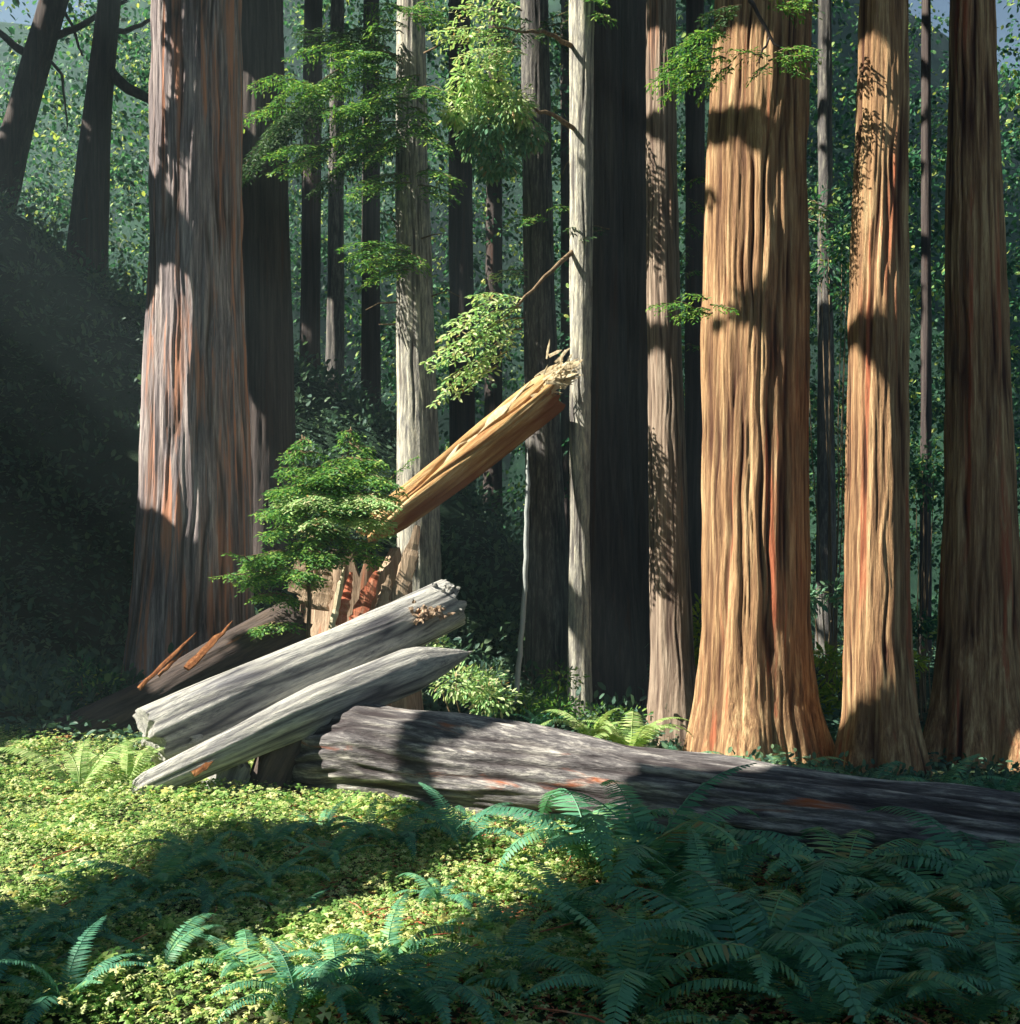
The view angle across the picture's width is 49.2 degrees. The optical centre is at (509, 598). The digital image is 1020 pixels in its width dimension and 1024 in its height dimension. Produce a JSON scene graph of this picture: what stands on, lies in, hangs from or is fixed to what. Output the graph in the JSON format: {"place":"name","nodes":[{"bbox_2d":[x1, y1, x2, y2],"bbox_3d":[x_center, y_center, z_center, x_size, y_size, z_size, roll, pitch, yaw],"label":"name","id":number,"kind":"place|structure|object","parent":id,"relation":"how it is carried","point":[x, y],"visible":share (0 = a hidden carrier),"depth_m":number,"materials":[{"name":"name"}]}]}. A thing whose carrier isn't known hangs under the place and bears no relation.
{"place":"outdoors","nodes":[
{"label":"outdoors","id":0,"kind":"place"},
{"bbox_2d":[0,0,1019,1023],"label":"ground","id":1,"kind":"structure","parent":0,"point":[57,408],"depth_m":27.45,"materials":[{"name":"plant"}]},
{"bbox_2d":[0,926,106,978],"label":"fern","id":2,"kind":"object","parent":1,"relation":"on","point":[17,954],"visible":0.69,"depth_m":6.55,"materials":[{"name":"plant"}]},
{"bbox_2d":[0,894,117,959],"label":"fern","id":3,"kind":"object","parent":1,"relation":"on","point":[4,944],"visible":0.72,"depth_m":7.04,"materials":[{"name":"plant"}]},
{"bbox_2d":[0,0,127,212],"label":"background tree","id":4,"kind":"object","parent":1,"relation":"on","point":[45,35],"visible":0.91,"depth_m":32.69,"materials":[{"name":"brown plant"}]},
{"bbox_2d":[0,915,153,1023],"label":"fern","id":5,"kind":"object","parent":1,"relation":"on","point":[84,982],"visible":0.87,"depth_m":6.07,"materials":[{"name":"plant"}]},
{"bbox_2d":[0,737,161,791],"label":"fern","id":6,"kind":"object","parent":1,"relation":"on","point":[79,773],"visible":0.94,"depth_m":12.09,"materials":[{"name":"plant"}]},
{"bbox_2d":[7,888,164,953],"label":"fern","id":7,"kind":"object","parent":1,"relation":"on","point":[103,905],"visible":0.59,"depth_m":7.31,"materials":[{"name":"plant"}]},
{"bbox_2d":[47,651,128,709],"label":"shrub","id":8,"kind":"object","parent":1,"relation":"on","point":[87,689],"visible":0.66,"depth_m":16.43,"materials":[{"name":"green plant"}]},
{"bbox_2d":[32,870,162,904],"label":"fern","id":9,"kind":"object","parent":1,"relation":"on","point":[100,891],"visible":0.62,"depth_m":8.04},
{"bbox_2d":[66,0,149,285],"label":"background tree","id":10,"kind":"object","parent":1,"relation":"on","point":[91,195],"visible":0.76,"depth_m":31.68,"materials":[{"name":"brown plant"}]},
{"bbox_2d":[76,738,164,787],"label":"fern","id":11,"kind":"object","parent":1,"relation":"on","point":[133,767],"visible":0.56,"depth_m":12.52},
{"bbox_2d":[64,882,190,925],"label":"fern","id":12,"kind":"object","parent":1,"relation":"on","point":[151,905],"visible":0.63,"depth_m":7.83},
{"bbox_2d":[66,842,230,903],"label":"fern","id":13,"kind":"object","parent":1,"relation":"on","point":[169,871],"visible":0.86,"depth_m":8.37,"materials":[{"name":"plant"}]},
{"bbox_2d":[89,913,222,978],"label":"fern","id":14,"kind":"object","parent":1,"relation":"on","point":[180,943],"visible":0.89,"depth_m":6.86,"materials":[{"name":"plant"}]},
{"bbox_2d":[21,602,312,742],"bbox_3d":[-4.812,1.238,16.015,4.505,1.233,1.277,-30,18,-34],"label":"rotten log","id":15,"kind":"object","parent":1,"relation":"on","point":[224,650],"visible":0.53,"depth_m":15.89,"materials":[{"name":"brown wood"}]},
{"bbox_2d":[120,0,254,686],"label":"redwood tree","id":16,"kind":"object","parent":1,"relation":"on","point":[194,511],"visible":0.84,"depth_m":18.67,"materials":[{"name":"brown plant"}]},
{"bbox_2d":[127,829,265,874],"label":"fern","id":17,"kind":"object","parent":1,"relation":"on","point":[213,846],"visible":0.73,"depth_m":9.08,"materials":[{"name":"plant"}]},
{"bbox_2d":[159,877,269,919],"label":"fern","id":18,"kind":"object","parent":1,"relation":"on","point":[205,896],"visible":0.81,"depth_m":8.25,"materials":[{"name":"plant"}]},
{"bbox_2d":[198,762,250,794],"bbox_3d":[-3.284,2.129,12.782,0.498,0.707,0.545,24,-6,-13],"label":"log stub","id":19,"kind":"object","parent":1,"relation":"on","point":[240,771],"visible":0.2,"depth_m":12.57,"materials":[{"name":"grey wood"}]},
{"bbox_2d":[161,929,322,985],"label":"fern","id":20,"kind":"object","parent":1,"relation":"on","point":[238,963],"visible":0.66,"depth_m":6.90,"materials":[{"name":"plant"}]},
{"bbox_2d":[205,813,310,854],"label":"fern","id":21,"kind":"object","parent":1,"relation":"on","point":[278,837],"visible":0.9,"depth_m":9.81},
{"bbox_2d":[199,856,330,887],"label":"fern","id":22,"kind":"object","parent":1,"relation":"on","point":[255,876],"visible":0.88,"depth_m":8.79,"materials":[{"name":"plant"}]},
{"bbox_2d":[241,0,297,594],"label":"redwood tree","id":23,"kind":"object","parent":1,"relation":"on","point":[267,289],"visible":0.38,"depth_m":24.00,"materials":[{"name":"brown plant"}]},
{"bbox_2d":[246,740,301,796],"bbox_3d":[-2.703,1.924,12.991,0.551,0.903,0.570,35,-17,-26],"label":"root stub","id":24,"kind":"object","parent":1,"relation":"on","point":[276,766],"visible":0.45,"depth_m":12.76,"materials":[{"name":"brown wood"}]},
{"bbox_2d":[256,889,328,919],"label":"fern","id":25,"kind":"object","parent":1,"relation":"on","point":[308,900],"visible":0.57,"depth_m":8.29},
{"bbox_2d":[133,579,466,764],"bbox_3d":[-2.408,0.820,13.962,4.559,0.794,1.056,-25,14,-32],"label":"grey log","id":26,"kind":"object","parent":1,"relation":"on","point":[180,721],"visible":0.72,"depth_m":13.39,"materials":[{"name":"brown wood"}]},
{"bbox_2d":[132,647,472,800],"bbox_3d":[-2.259,1.288,13.078,4.541,0.581,0.569,-22,12,-32],"label":"grey log","id":27,"kind":"object","parent":1,"relation":"on","point":[312,709],"visible":0.93,"depth_m":12.79,"materials":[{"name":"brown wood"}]},
{"bbox_2d":[211,936,406,1023],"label":"fern","id":28,"kind":"object","parent":1,"relation":"on","point":[291,1007],"visible":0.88,"depth_m":6.32,"materials":[{"name":"plant"}]},
{"bbox_2d":[299,0,322,376],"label":"background tree","id":29,"kind":"object","parent":1,"relation":"on","point":[310,262],"visible":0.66,"depth_m":32.76,"materials":[{"name":"brown plant"}]},
{"bbox_2d":[207,427,420,640],"bbox_3d":[-2.850,-0.211,16.432,3.106,4.747,1.846,0,0,0],"label":"young hemlock","id":30,"kind":"object","parent":1,"relation":"on","point":[355,500],"visible":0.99,"depth_m":16.33,"materials":[{"name":"green plant"}]},
{"bbox_2d":[272,800,377,841],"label":"fern","id":31,"kind":"object","parent":1,"relation":"on","point":[327,813],"visible":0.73,"depth_m":10.64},
{"bbox_2d":[280,825,379,871],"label":"fern","id":32,"kind":"object","parent":1,"relation":"on","point":[339,843],"visible":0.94,"depth_m":9.62,"materials":[{"name":"plant"}]},
{"bbox_2d":[325,0,344,392],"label":"background tree","id":33,"kind":"object","parent":1,"relation":"on","point":[335,321],"visible":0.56,"depth_m":31.81,"materials":[{"name":"grey plant"}]},
{"bbox_2d":[289,935,398,998],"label":"fern","id":34,"kind":"object","parent":1,"relation":"on","point":[339,946],"visible":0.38,"depth_m":6.89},
{"bbox_2d":[242,0,467,647],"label":"hemlock tree","id":35,"kind":"object","parent":1,"relation":"on","point":[417,427],"visible":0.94,"depth_m":22.61,"materials":[{"name":"green plant"}]},
{"bbox_2d":[288,525,423,709],"bbox_3d":[-2.584,0.633,18.531,2.409,3.603,2.661,0,0,0],"label":"stump","id":36,"kind":"object","parent":1,"relation":"on","point":[349,593],"visible":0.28,"depth_m":17.52,"materials":[{"name":"brown wood"}]},
{"bbox_2d":[264,945,461,1023],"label":"fern","id":37,"kind":"object","parent":1,"relation":"on","point":[345,989],"visible":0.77,"depth_m":6.35,"materials":[{"name":"plant"}]},
{"bbox_2d":[321,797,404,840],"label":"fern","id":38,"kind":"object","parent":1,"relation":"on","point":[349,819],"visible":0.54,"depth_m":10.90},
{"bbox_2d":[361,0,380,420],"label":"background tree","id":39,"kind":"object","parent":1,"relation":"on","point":[370,348],"visible":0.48,"depth_m":32.27,"materials":[{"name":"brown plant"}]},
{"bbox_2d":[299,890,491,982],"bbox_3d":[-0.806,2.220,7.230,1.055,0.439,0.928,0,0,-33],"label":"fern","id":40,"kind":"object","parent":1,"relation":"on","point":[390,934],"visible":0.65,"depth_m":7.18,"materials":[{"name":"plant"}]},
{"bbox_2d":[346,808,463,860],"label":"fern","id":41,"kind":"object","parent":1,"relation":"on","point":[409,836],"visible":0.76,"depth_m":10.47,"materials":[{"name":"plant"}]},
{"bbox_2d":[322,949,514,1023],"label":"fern","id":42,"kind":"object","parent":1,"relation":"on","point":[435,993],"visible":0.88,"depth_m":6.37,"materials":[{"name":"plant"}]},
{"bbox_2d":[391,873,488,918],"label":"fern","id":43,"kind":"object","parent":1,"relation":"on","point":[436,895],"visible":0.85,"depth_m":8.72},
{"bbox_2d":[397,782,520,845],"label":"fern","id":44,"kind":"object","parent":1,"relation":"on","point":[477,831],"visible":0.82,"depth_m":10.86,"materials":[{"name":"plant"}]},
{"bbox_2d":[448,0,475,492],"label":"background tree","id":45,"kind":"object","parent":1,"relation":"on","point":[461,285],"visible":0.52,"depth_m":33.69,"materials":[{"name":"brown plant"}]},
{"bbox_2d":[357,340,582,541],"bbox_3d":[-0.583,-2.718,18.860,5.260,1.148,0.953,-41,17,-21],"label":"broken log","id":46,"kind":"object","parent":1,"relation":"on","point":[510,424],"visible":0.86,"depth_m":18.85,"materials":[{"name":"brown wood"}]},
{"bbox_2d":[426,634,521,718],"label":"shrub","id":47,"kind":"object","parent":1,"relation":"on","point":[476,695],"visible":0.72,"depth_m":15.85,"materials":[{"name":"green plant"}]},
{"bbox_2d":[478,711,499,716],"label":"fern","id":48,"kind":"object","parent":1,"relation":"on","point":[491,714],"visible":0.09,"depth_m":16.44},
{"bbox_2d":[483,0,502,525],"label":"background tree","id":49,"kind":"object","parent":1,"relation":"on","point":[493,400],"visible":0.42,"depth_m":36.76,"materials":[{"name":"brown plant"}]},
{"bbox_2d":[443,893,542,931],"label":"fern","id":50,"kind":"object","parent":1,"relation":"on","point":[496,911],"visible":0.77,"depth_m":8.29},
{"bbox_2d":[419,916,588,990],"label":"fern","id":51,"kind":"object","parent":1,"relation":"on","point":[535,964],"visible":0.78,"depth_m":7.19,"materials":[{"name":"plant"}]},
{"bbox_2d":[0,723,1019,1023],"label":"sorrel","id":52,"kind":"object","parent":1,"relation":"on","point":[310,923],"visible":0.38,"depth_m":8.50,"materials":[{"name":"green plant"}]},
{"bbox_2d":[0,0,1019,648],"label":"forest foliage","id":53,"kind":"object","parent":1,"relation":"on","point":[50,200],"visible":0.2,"depth_m":39.61,"materials":[{"name":"green plant"}]},
{"bbox_2d":[0,161,1019,792],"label":"undergrowth","id":54,"kind":"object","parent":1,"relation":"on","point":[32,671],"visible":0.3,"depth_m":24.13,"materials":[{"name":"green plant"}]},
{"bbox_2d":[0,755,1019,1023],"bbox_3d":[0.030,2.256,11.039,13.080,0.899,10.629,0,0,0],"label":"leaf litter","id":55,"kind":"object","parent":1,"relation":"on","point":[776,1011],"visible":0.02,"depth_m":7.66,"materials":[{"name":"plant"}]},
{"bbox_2d":[419,0,609,723],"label":"tree","id":56,"kind":"object","parent":1,"relation":"on","point":[579,125],"visible":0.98,"depth_m":19.78,"materials":[{"name":"grey plant"}]},
{"bbox_2d":[512,449,530,704],"bbox_3d":[0.192,-0.369,18.594,0.307,4.292,0.116,0,0,0],"label":"dead sapling","id":57,"kind":"object","parent":1,"relation":"on","point":[524,593],"visible":0.95,"depth_m":18.57,"materials":[{"name":"grey wood"}]},
{"bbox_2d":[442,0,620,690],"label":"hemlock tree","id":58,"kind":"object","parent":1,"relation":"on","point":[546,630],"visible":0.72,"depth_m":22.89,"materials":[{"name":"grey plant"}]},
{"bbox_2d":[503,708,578,726],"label":"fern","id":59,"kind":"object","parent":1,"relation":"on","point":[535,720],"visible":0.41,"depth_m":16.44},
{"bbox_2d":[500,662,589,727],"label":"shrub","id":60,"kind":"object","parent":1,"relation":"on","point":[546,706],"visible":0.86,"depth_m":16.95,"materials":[{"name":"green plant"}]},
{"bbox_2d":[560,0,569,558],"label":"background tree","id":61,"kind":"object","parent":1,"relation":"on","point":[565,196],"visible":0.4,"depth_m":35.86,"materials":[{"name":"brown plant"}]},
{"bbox_2d":[494,854,663,944],"bbox_3d":[0.507,2.270,8.333,1.146,0.528,1.222,0,0,-35],"label":"fern","id":62,"kind":"object","parent":1,"relation":"on","point":[564,917],"visible":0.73,"depth_m":8.29,"materials":[{"name":"plant"}]},
{"bbox_2d":[455,788,713,881],"bbox_3d":[0.665,2.191,10.457,2.051,0.655,2.274,0,0,-45],"label":"fern","id":63,"kind":"object","parent":1,"relation":"on","point":[599,848],"visible":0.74,"depth_m":10.20,"materials":[{"name":"plant"}]},
{"bbox_2d":[540,708,631,738],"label":"fern","id":64,"kind":"object","parent":1,"relation":"on","point":[575,724],"visible":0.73,"depth_m":15.78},
{"bbox_2d":[199,804,1019,1023],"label":"fern undergrowth","id":65,"kind":"object","parent":1,"relation":"on","point":[677,976],"visible":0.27,"depth_m":6.72,"materials":[{"name":"plant"}]},
{"bbox_2d":[577,699,653,741],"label":"shrub","id":66,"kind":"object","parent":1,"relation":"on","point":[613,716],"visible":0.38,"depth_m":16.53,"materials":[{"name":"green plant"}]},
{"bbox_2d":[589,0,648,718],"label":"redwood tree","id":67,"kind":"object","parent":1,"relation":"on","point":[619,667],"visible":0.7,"depth_m":21.21,"materials":[{"name":"brown plant"}]},
{"bbox_2d":[570,711,692,746],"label":"fern","id":68,"kind":"object","parent":1,"relation":"on","point":[636,739],"visible":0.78,"depth_m":15.84,"materials":[{"name":"plant"}]},
{"bbox_2d":[620,0,649,681],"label":"redwood tree","id":69,"kind":"object","parent":1,"relation":"on","point":[633,42],"visible":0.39,"depth_m":24.62,"materials":[{"name":"brown plant"}]},
{"bbox_2d":[471,890,812,1023],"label":"fern","id":70,"kind":"object","parent":1,"relation":"on","point":[642,982],"visible":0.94,"depth_m":6.49,"materials":[{"name":"plant"}]},
{"bbox_2d":[497,763,809,902],"bbox_3d":[1.124,1.998,9.716,2.467,1.085,2.600,0,0,0],"label":"fern","id":71,"kind":"object","parent":1,"relation":"on","point":[629,845],"visible":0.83,"depth_m":9.58,"materials":[{"name":"plant"}]},
{"bbox_2d":[291,704,1019,882],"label":"fallen log","id":72,"kind":"object","parent":1,"relation":"on","point":[471,762],"visible":0.61,"depth_m":11.65,"materials":[{"name":"grey wood"}]},
{"bbox_2d":[643,0,705,745],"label":"redwood tree","id":73,"kind":"object","parent":1,"relation":"on","point":[672,676],"visible":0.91,"depth_m":18.75,"materials":[{"name":"brown plant"}]},
{"bbox_2d":[685,0,704,666],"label":"background tree","id":74,"kind":"object","parent":1,"relation":"on","point":[695,143],"visible":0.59,"depth_m":26.79,"materials":[{"name":"brown plant"}]},
{"bbox_2d":[667,743,723,754],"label":"fern","id":75,"kind":"object","parent":1,"relation":"on","point":[674,748],"visible":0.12,"depth_m":15.44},
{"bbox_2d":[692,593,701,673],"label":"shrub","id":76,"kind":"object","parent":1,"relation":"on","point":[696,636],"visible":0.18,"depth_m":20.89,"materials":[{"name":"green plant"}]},
{"bbox_2d":[589,810,809,886],"bbox_3d":[1.711,2.256,10.058,1.488,0.629,1.361,0,0,-40],"label":"fern","id":77,"kind":"object","parent":1,"relation":"on","point":[716,855],"visible":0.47,"depth_m":9.78,"materials":[{"name":"plant"}]},
{"bbox_2d":[620,826,831,969],"bbox_3d":[1.472,2.128,7.826,1.399,0.765,1.780,0,0,0],"label":"fern","id":78,"kind":"object","parent":1,"relation":"on","point":[761,925],"visible":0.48,"depth_m":7.96,"materials":[{"name":"plant"}]},
{"bbox_2d":[549,869,915,1023],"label":"fern","id":79,"kind":"object","parent":1,"relation":"on","point":[743,968],"visible":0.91,"depth_m":6.92,"materials":[{"name":"plant"}]},
{"bbox_2d":[643,0,839,768],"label":"redwood tree","id":80,"kind":"object","parent":1,"relation":"on","point":[756,685],"visible":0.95,"depth_m":16.30,"materials":[{"name":"brown plant"}]},
{"bbox_2d":[710,899,859,951],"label":"fern","id":81,"kind":"object","parent":1,"relation":"on","point":[828,921],"visible":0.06,"depth_m":7.79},
{"bbox_2d":[736,744,846,771],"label":"fern","id":82,"kind":"object","parent":1,"relation":"on","point":[778,750],"visible":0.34,"depth_m":14.72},
{"bbox_2d":[720,935,911,1023],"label":"fern","id":83,"kind":"object","parent":1,"relation":"on","point":[817,997],"visible":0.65,"depth_m":6.48,"materials":[{"name":"plant"}]},
{"bbox_2d":[815,0,837,655],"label":"background tree","id":84,"kind":"object","parent":1,"relation":"on","point":[825,158],"visible":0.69,"depth_m":29.83,"materials":[{"name":"grey plant"}]},
{"bbox_2d":[810,576,843,698],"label":"shrub","id":85,"kind":"object","parent":1,"relation":"on","point":[814,613],"visible":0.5,"depth_m":23.00,"materials":[{"name":"green plant"}]},
{"bbox_2d":[813,641,842,703],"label":"shrub","id":86,"kind":"object","parent":1,"relation":"on","point":[831,658],"visible":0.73,"depth_m":22.41,"materials":[{"name":"green plant"}]},
{"bbox_2d":[807,179,850,696],"bbox_3d":[6.862,-3.390,24.042,1.956,11.325,1.138,0,0,0],"label":"tree","id":87,"kind":"object","parent":1,"relation":"on","point":[835,256],"visible":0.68,"depth_m":23.99,"materials":[{"name":"green plant"}]},
{"bbox_2d":[817,676,842,718],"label":"shrub","id":88,"kind":"object","parent":1,"relation":"on","point":[825,690],"visible":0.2,"depth_m":22.11,"materials":[{"name":"green plant"}]},
{"bbox_2d":[696,826,990,921],"bbox_3d":[2.757,2.256,9.264,2.348,0.658,2.470,0,0,-24],"label":"fern","id":89,"kind":"object","parent":1,"relation":"on","point":[821,867],"visible":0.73,"depth_m":9.02,"materials":[{"name":"plant"}]},
{"bbox_2d":[746,874,951,963],"bbox_3d":[2.182,2.265,7.635,1.687,0.533,1.200,0,0,32],"label":"fern","id":90,"kind":"object","parent":1,"relation":"on","point":[896,921],"visible":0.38,"depth_m":7.53,"materials":[{"name":"plant"}]},
{"bbox_2d":[820,761,927,781],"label":"fern","id":91,"kind":"object","parent":1,"relation":"on","point":[895,763],"visible":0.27,"depth_m":14.18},
{"bbox_2d":[831,0,933,781],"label":"redwood tree","id":92,"kind":"object","parent":1,"relation":"on","point":[880,724],"visible":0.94,"depth_m":15.46,"materials":[{"name":"brown plant"}]},
{"bbox_2d":[764,840,1019,942],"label":"fern","id":93,"kind":"object","parent":1,"relation":"on","point":[943,895],"visible":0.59,"depth_m":8.34,"materials":[{"name":"plant"}]},
{"bbox_2d":[780,931,1019,1023],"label":"fern","id":94,"kind":"object","parent":1,"relation":"on","point":[868,996],"visible":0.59,"depth_m":6.55,"materials":[{"name":"plant"}]},
{"bbox_2d":[786,912,1019,996],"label":"fern","id":95,"kind":"object","parent":1,"relation":"on","point":[932,959],"visible":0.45,"depth_m":7.08,"materials":[{"name":"plant"}]},
{"bbox_2d":[913,649,929,720],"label":"shrub","id":96,"kind":"object","parent":1,"relation":"on","point":[920,663],"visible":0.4,"depth_m":21.83,"materials":[{"name":"green plant"}]},
{"bbox_2d":[911,605,937,712],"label":"shrub","id":97,"kind":"object","parent":1,"relation":"on","point":[924,626],"visible":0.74,"depth_m":22.94,"materials":[{"name":"green plant"}]},
{"bbox_2d":[919,0,931,658],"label":"background tree","id":98,"kind":"object","parent":1,"relation":"on","point":[925,361],"visible":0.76,"depth_m":30.89,"materials":[{"name":"brown plant"}]},
{"bbox_2d":[909,432,943,701],"bbox_3d":[8.880,-0.675,23.941,1.103,5.877,0.689,0,0,-26],"label":"tree","id":99,"kind":"object","parent":1,"relation":"on","point":[925,473],"visible":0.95,"depth_m":23.94,"materials":[{"name":"green plant"}]},
{"bbox_2d":[847,937,1019,1023],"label":"fern","id":100,"kind":"object","parent":1,"relation":"on","point":[985,1005],"visible":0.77,"depth_m":6.53,"materials":[{"name":"plant"}]},
{"bbox_2d":[849,887,1019,1017],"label":"fern","id":101,"kind":"object","parent":1,"relation":"on","point":[996,963],"visible":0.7,"depth_m":7.25,"materials":[{"name":"plant"}]},
{"bbox_2d":[862,806,1019,932],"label":"fern","id":102,"kind":"object","parent":1,"relation":"on","point":[1009,897],"visible":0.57,"depth_m":9.00,"materials":[{"name":"plant"}]},
{"bbox_2d":[891,754,1010,784],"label":"fern","id":103,"kind":"object","parent":1,"relation":"on","point":[952,771],"visible":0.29,"depth_m":13.62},
{"bbox_2d":[923,0,1019,772],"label":"redwood tree","id":104,"kind":"object","parent":1,"relation":"on","point":[974,707],"visible":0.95,"depth_m":17.49,"materials":[{"name":"brown plant"}]},
{"bbox_2d":[927,771,1019,792],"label":"fern","id":105,"kind":"object","parent":1,"relation":"on","point":[1013,779],"visible":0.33,"depth_m":13.77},
{"bbox_2d":[0,0,1019,79],"label":"sky","id":106,"kind":"structure","parent":0,"point":[1002,15],"materials":[{"name":"blue"}]}
]}

